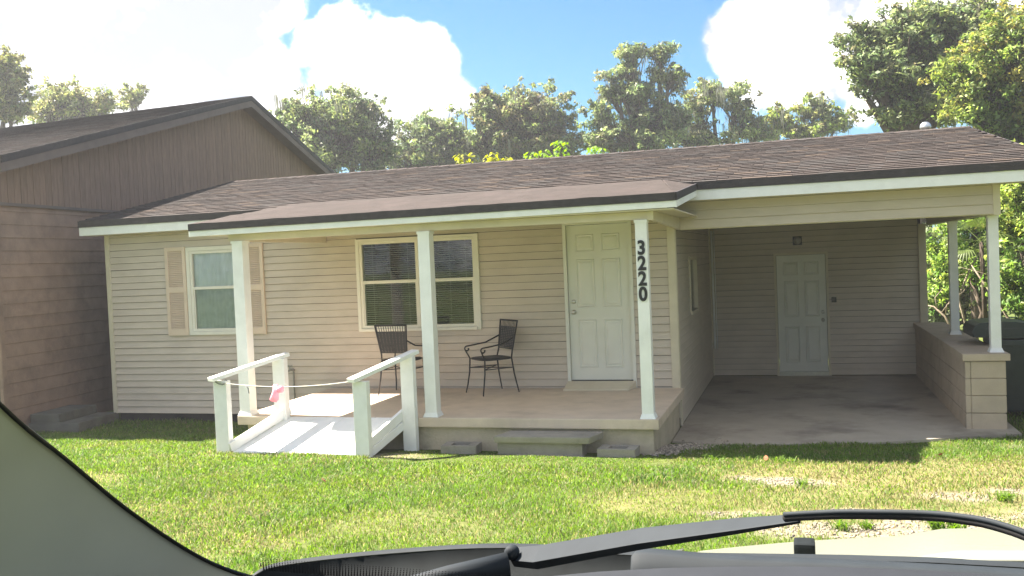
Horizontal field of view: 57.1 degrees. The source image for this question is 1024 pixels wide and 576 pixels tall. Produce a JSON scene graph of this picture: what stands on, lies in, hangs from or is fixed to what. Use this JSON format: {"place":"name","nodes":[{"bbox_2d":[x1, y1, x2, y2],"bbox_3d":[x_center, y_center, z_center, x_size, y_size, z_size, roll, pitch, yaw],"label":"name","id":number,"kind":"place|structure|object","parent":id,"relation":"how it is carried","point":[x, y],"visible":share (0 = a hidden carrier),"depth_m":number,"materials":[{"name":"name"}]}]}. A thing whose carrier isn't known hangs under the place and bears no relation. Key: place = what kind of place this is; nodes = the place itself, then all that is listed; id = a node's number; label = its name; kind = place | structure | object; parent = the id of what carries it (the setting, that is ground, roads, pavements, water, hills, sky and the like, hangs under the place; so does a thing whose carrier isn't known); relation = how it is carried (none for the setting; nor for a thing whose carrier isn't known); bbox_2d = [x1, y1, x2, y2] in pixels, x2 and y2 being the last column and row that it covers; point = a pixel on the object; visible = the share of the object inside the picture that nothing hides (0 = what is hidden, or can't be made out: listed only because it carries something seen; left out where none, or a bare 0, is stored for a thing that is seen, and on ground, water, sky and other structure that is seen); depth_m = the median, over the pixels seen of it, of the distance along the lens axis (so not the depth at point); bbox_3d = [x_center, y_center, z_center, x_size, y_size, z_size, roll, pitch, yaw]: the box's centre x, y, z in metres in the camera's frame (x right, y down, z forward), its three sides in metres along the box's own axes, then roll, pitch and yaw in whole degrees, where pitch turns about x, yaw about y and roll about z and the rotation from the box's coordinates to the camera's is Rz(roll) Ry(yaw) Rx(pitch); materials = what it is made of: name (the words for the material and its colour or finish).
{"place":"outdoors","nodes":[
{"label":"outdoors","id":0,"kind":"place"},
{"bbox_2d":[0,0,1022,242],"label":"sky","id":1,"kind":"structure","parent":0,"point":[418,55],"materials":[{"name":"white"}]},
{"bbox_2d":[33,265,1023,574],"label":"ground","id":2,"kind":"structure","parent":0,"point":[630,505],"depth_m":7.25,"materials":[{"name":"green plant"}]},
{"bbox_2d":[0,44,48,127],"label":"oak tree","id":3,"kind":"object","parent":2,"relation":"on","point":[13,78],"visible":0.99,"depth_m":38.70,"materials":[{"name":"green plant"}]},
{"bbox_2d":[29,405,118,432],"bbox_3d":[-6.708,2.023,14.446,0.840,0.330,1.000,-2,2,11],"label":"stone step","id":4,"kind":"object","parent":2,"relation":"on","point":[74,418],"visible":0.83,"depth_m":14.12,"materials":[{"name":"concrete"}]},
{"bbox_2d":[25,73,130,123],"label":"oak tree","id":5,"kind":"object","parent":2,"relation":"on","point":[64,102],"visible":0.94,"depth_m":44.53,"materials":[{"name":"green plant"}]},
{"bbox_2d":[116,82,150,110],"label":"oak tree","id":6,"kind":"object","parent":2,"relation":"on","point":[133,98],"visible":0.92,"depth_m":50.65,"materials":[{"name":"green plant"}]},
{"bbox_2d":[0,96,335,426],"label":"brown house","id":7,"kind":"structure","parent":2,"relation":"on","point":[59,179],"depth_m":15.60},
{"bbox_2d":[207,349,418,457],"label":"wheelchair ramp","id":8,"kind":"structure","parent":2,"relation":"on","point":[362,431],"depth_m":10.62,"materials":[{"name":"white paint"}]},
{"bbox_2d":[215,380,346,392],"bbox_3d":[-2.517,1.082,10.357,1.763,0.148,0.124,-2,2,17],"label":"rope","id":9,"kind":"object","parent":8,"relation":"hanging from","point":[272,386],"visible":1,"depth_m":10.37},
{"bbox_2d":[269,384,283,401],"bbox_3d":[-2.583,1.155,10.319,0.163,0.198,0.072,-2,2,25],"label":"pink ribbon","id":10,"kind":"object","parent":9,"relation":"attached to","point":[276,391],"visible":1,"depth_m":10.31,"materials":[{"name":"pink fabric"}]},
{"bbox_2d":[268,81,404,172],"bbox_3d":[-8.080,-3.711,40.366,6.598,10.265,4.733,-2,2,17],"label":"oak tree","id":11,"kind":"object","parent":2,"relation":"on","point":[337,132],"visible":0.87,"depth_m":39.79,"materials":[{"name":"green plant"}]},
{"bbox_2d":[386,103,492,168],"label":"oak tree","id":12,"kind":"object","parent":2,"relation":"on","point":[432,142],"visible":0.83,"depth_m":45.75,"materials":[{"name":"green plant"}]},
{"bbox_2d":[441,441,481,453],"bbox_3d":[-0.560,1.801,10.454,0.400,0.140,0.260,-2,2,13],"label":"cinder block","id":13,"kind":"object","parent":2,"relation":"on","point":[455,447],"depth_m":10.35,"materials":[{"name":"concrete"}]},
{"bbox_2d":[453,152,476,163],"bbox_3d":[-0.904,-0.582,20.149,0.520,4.608,0.668,-2,2,17],"label":"sapling","id":14,"kind":"object","parent":2,"relation":"on","point":[461,160],"visible":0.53,"depth_m":20.02,"materials":[{"name":"yellow plant"}]},
{"bbox_2d":[483,152,498,161],"bbox_3d":[-0.357,-0.599,20.163,0.363,4.594,0.618,-2,2,1],"label":"sapling","id":15,"kind":"object","parent":2,"relation":"on","point":[491,159],"visible":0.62,"depth_m":19.97,"materials":[{"name":"yellow plant"}]},
{"bbox_2d":[497,157,512,160],"bbox_3d":[0.014,-0.555,20.120,0.412,4.478,0.590,-1,2,42],"label":"sapling","id":16,"kind":"object","parent":2,"relation":"on","point":[504,159],"visible":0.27,"depth_m":20.00,"materials":[{"name":"yellow plant"}]},
{"bbox_2d":[0,401,1023,575],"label":"car","id":17,"kind":"object","parent":2,"relation":"on","point":[61,514],"visible":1,"depth_m":1.05,"materials":[{"name":"grey metal"}]},
{"bbox_2d":[457,76,586,161],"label":"oak tree","id":18,"kind":"object","parent":2,"relation":"on","point":[517,125],"visible":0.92,"depth_m":44.31,"materials":[{"name":"green plant"}]},
{"bbox_2d":[523,149,552,158],"bbox_3d":[0.675,-0.633,20.111,0.628,4.578,0.743,-2,2,17],"label":"sapling","id":19,"kind":"object","parent":2,"relation":"on","point":[544,154],"visible":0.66,"depth_m":19.92,"materials":[{"name":"green plant"}]},
{"bbox_2d":[494,431,603,456],"bbox_3d":[0.386,1.712,10.101,1.151,0.289,0.380,-2,2,17],"label":"concrete step","id":20,"kind":"object","parent":2,"relation":"on","point":[561,443],"visible":0.63,"depth_m":10.06,"materials":[{"name":"grey concrete"}]},
{"bbox_2d":[77,122,1023,453],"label":"house","id":21,"kind":"structure","parent":2,"relation":"on","point":[671,282],"depth_m":13.27,"materials":[{"name":"plastic"}]},
{"bbox_2d":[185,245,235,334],"bbox_3d":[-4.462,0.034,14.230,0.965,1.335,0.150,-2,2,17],"label":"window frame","id":22,"kind":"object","parent":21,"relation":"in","point":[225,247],"depth_m":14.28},
{"bbox_2d":[189,249,235,331],"bbox_3d":[-4.465,0.040,14.219,0.841,1.221,0.094,-2,2,17],"label":"window frame","id":23,"kind":"structure","parent":21,"relation":"in","point":[191,253],"depth_m":14.28,"materials":[{"name":"white plastic"}]},
{"bbox_2d":[358,239,420,328],"bbox_3d":[-1.728,-0.052,13.388,0.906,1.245,0.096,-2,2,17],"label":"window frame","id":24,"kind":"structure","parent":21,"relation":"in","point":[362,264],"depth_m":13.41,"materials":[{"name":"beige wood"}]},
{"bbox_2d":[374,324,423,395],"bbox_3d":[-1.504,0.955,12.811,0.516,0.959,0.580,-2,2,21],"label":"porch chair","id":25,"kind":"object","parent":21,"relation":"on","point":[384,344],"visible":0.62,"depth_m":12.60,"materials":[{"name":"black metal"}]},
{"bbox_2d":[355,233,481,331],"bbox_3d":[-1.319,-0.063,13.273,1.855,1.324,0.155,-2,2,17],"label":"window","id":26,"kind":"structure","parent":21,"relation":"in","point":[478,293],"depth_m":13.20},
{"bbox_2d":[433,236,477,326],"bbox_3d":[-0.867,-0.080,13.127,0.805,1.245,0.096,-2,2,17],"label":"window frame","id":27,"kind":"structure","parent":21,"relation":"in","point":[463,279],"depth_m":13.10,"materials":[{"name":"beige wood"}]},
{"bbox_2d":[464,319,519,396],"bbox_3d":[-0.268,0.912,12.513,0.580,0.959,0.516,-3,2,-29],"label":"porch chair","id":28,"kind":"object","parent":21,"relation":"on","point":[503,340],"visible":1,"depth_m":12.55,"materials":[{"name":"black metal"}]},
{"bbox_2d":[566,223,632,379],"bbox_3d":[1.160,0.190,12.507,0.830,2.070,0.110,-2,2,17],"label":"door","id":29,"kind":"structure","parent":21,"relation":"in","point":[597,254],"depth_m":12.52,"materials":[{"name":"paint"}]},
{"bbox_2d":[688,256,698,314],"bbox_3d":[2.710,-0.050,14.175,0.105,0.850,1.000,-2,2,17],"label":"window","id":30,"kind":"structure","parent":21,"relation":"in","point":[693,282],"depth_m":14.48,"materials":[{"name":"beige glass"}]},
{"bbox_2d":[776,254,828,371],"bbox_3d":[5.098,0.445,16.527,0.820,2.050,0.110,-2,2,17],"label":"door","id":31,"kind":"structure","parent":21,"relation":"in","point":[801,279],"depth_m":16.54,"materials":[{"name":"paint"}]},
{"bbox_2d":[550,141,570,156],"bbox_3d":[1.099,-0.748,20.119,0.447,4.772,0.663,-3,2,-8],"label":"sapling","id":32,"kind":"object","parent":2,"relation":"on","point":[557,144],"visible":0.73,"depth_m":20.00,"materials":[{"name":"green plant"}]},
{"bbox_2d":[586,146,605,153],"bbox_3d":[1.889,-0.707,20.141,0.452,4.621,0.678,-2,2,17],"label":"sapling","id":33,"kind":"object","parent":2,"relation":"on","point":[593,150],"visible":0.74,"depth_m":19.92,"materials":[{"name":"green plant"}]},
{"bbox_2d":[597,444,639,457],"bbox_3d":[1.124,1.746,9.911,0.400,0.140,0.260,-2,2,20],"label":"cinder block","id":34,"kind":"object","parent":2,"relation":"on","point":[614,450],"depth_m":9.82,"materials":[{"name":"concrete"}]},
{"bbox_2d":[568,40,694,152],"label":"oak tree","id":35,"kind":"object","parent":2,"relation":"on","point":[659,124],"visible":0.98,"depth_m":43.13,"materials":[{"name":"green plant"}]},
{"bbox_2d":[641,437,753,456],"bbox_3d":[2.102,1.784,10.461,0.934,0.204,1.905,-2,2,26],"label":"gravel pile","id":36,"kind":"object","parent":2,"relation":"on","point":[669,449],"visible":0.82,"depth_m":10.38,"materials":[{"name":"gravel"}]},
{"bbox_2d":[672,77,781,147],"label":"oak tree","id":37,"kind":"object","parent":2,"relation":"on","point":[712,95],"visible":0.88,"depth_m":46.16,"materials":[{"name":"green plant"}]},
{"bbox_2d":[749,90,864,141],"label":"oak tree","id":38,"kind":"object","parent":2,"relation":"on","point":[783,121],"visible":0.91,"depth_m":47.65,"materials":[{"name":"green plant"}]},
{"bbox_2d":[701,453,1017,532],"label":"weeds","id":39,"kind":"object","parent":2,"relation":"on","point":[934,525],"visible":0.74,"depth_m":6.22,"materials":[{"name":"green plant"}]},
{"bbox_2d":[827,0,1021,317],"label":"tree","id":40,"kind":"object","parent":2,"relation":"on","point":[886,62],"visible":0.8,"depth_m":27.49,"materials":[{"name":"green plant"}]},
{"bbox_2d":[928,288,967,324],"bbox_3d":[8.912,0.670,19.306,0.888,1.348,0.274,-2,2,23],"label":"branch","id":41,"kind":"object","parent":2,"relation":"on","point":[941,313],"visible":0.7,"depth_m":19.30,"materials":[{"name":"brown wood"}]},
{"bbox_2d":[926,223,973,322],"bbox_3d":[9.203,-0.095,20.072,1.230,2.783,1.535,-2,2,17],"label":"shrub","id":42,"kind":"object","parent":2,"relation":"on","point":[938,279],"visible":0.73,"depth_m":19.84,"materials":[{"name":"green plant"}]},
{"bbox_2d":[917,0,1023,313],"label":"tree","id":43,"kind":"object","parent":2,"relation":"on","point":[994,71],"visible":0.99,"depth_m":22.68,"materials":[{"name":"green plant"}]},
{"bbox_2d":[958,252,986,322],"bbox_3d":[9.608,0.250,19.425,0.826,2.111,0.412,-1,2,33],"label":"branch","id":44,"kind":"object","parent":2,"relation":"on","point":[960,305],"visible":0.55,"depth_m":19.46,"materials":[{"name":"brown wood"}]},
{"bbox_2d":[923,223,1022,324],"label":"shrub","id":45,"kind":"object","parent":2,"relation":"on","point":[965,301],"visible":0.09,"depth_m":23.70,"materials":[{"name":"green plant"}]},
{"bbox_2d":[936,209,1016,338],"bbox_3d":[10.240,-0.619,21.112,1.767,3.680,1.973,-2,2,17],"label":"shrub","id":46,"kind":"object","parent":2,"relation":"on","point":[968,236],"visible":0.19,"depth_m":20.77,"materials":[{"name":"green plant"}]},
{"bbox_2d":[938,218,1020,341],"bbox_3d":[9.475,-0.046,19.045,1.682,2.724,1.650,-2,2,17],"label":"fan palm","id":47,"kind":"object","parent":2,"relation":"on","point":[981,250],"visible":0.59,"depth_m":18.99,"materials":[{"name":"green plant"}]},
{"bbox_2d":[960,265,1008,317],"bbox_3d":[9.420,0.451,18.116,1.410,1.818,0.470,-1,2,32],"label":"branch","id":48,"kind":"object","parent":2,"relation":"on","point":[1002,308],"visible":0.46,"depth_m":18.30,"materials":[{"name":"brown wood"}]},
{"bbox_2d":[970,198,1014,318],"bbox_3d":[11.429,-1.165,23.103,3.354,4.552,2.630,-2,2,17],"label":"shrub","id":49,"kind":"object","parent":2,"relation":"on","point":[975,312],"visible":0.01,"depth_m":23.01,"materials":[{"name":"green plant"}]},
{"bbox_2d":[963,318,1023,411],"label":"trash bin","id":50,"kind":"object","parent":2,"relation":"on","point":[1012,334],"visible":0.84,"depth_m":11.99,"materials":[{"name":"green plastic"}]},
{"bbox_2d":[978,237,1023,320],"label":"shrub","id":51,"kind":"object","parent":2,"relation":"on","point":[1013,297],"visible":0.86,"depth_m":17.89,"materials":[{"name":"green plant"}]},
{"bbox_2d":[978,138,1023,265],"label":"shrub","id":52,"kind":"object","parent":2,"relation":"on","point":[1011,220],"visible":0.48,"depth_m":18.38,"materials":[{"name":"green plant"}]},
{"bbox_2d":[563,381,636,390],"bbox_3d":[1.155,1.288,12.387,0.928,0.092,0.269,-2,2,17],"label":"doorstep","id":53,"kind":"object","parent":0,"point":[600,385],"depth_m":12.36,"materials":[{"name":"beige concrete"}]},
{"bbox_2d":[672,375,1021,445],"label":"carport floor","id":54,"kind":"structure","parent":0,"point":[801,410],"depth_m":12.75,"materials":[{"name":"concrete"}]},
{"bbox_2d":[913,322,1009,428],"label":"wall","id":55,"kind":"structure","parent":54,"relation":"on","point":[962,377],"depth_m":11.62,"materials":[{"name":"beige brick"}]},
{"bbox_2d":[706,475,1023,538],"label":"gravel","id":56,"kind":"structure","parent":0,"point":[862,530],"depth_m":6.33,"materials":[{"name":"beige gravel"}]}
]}

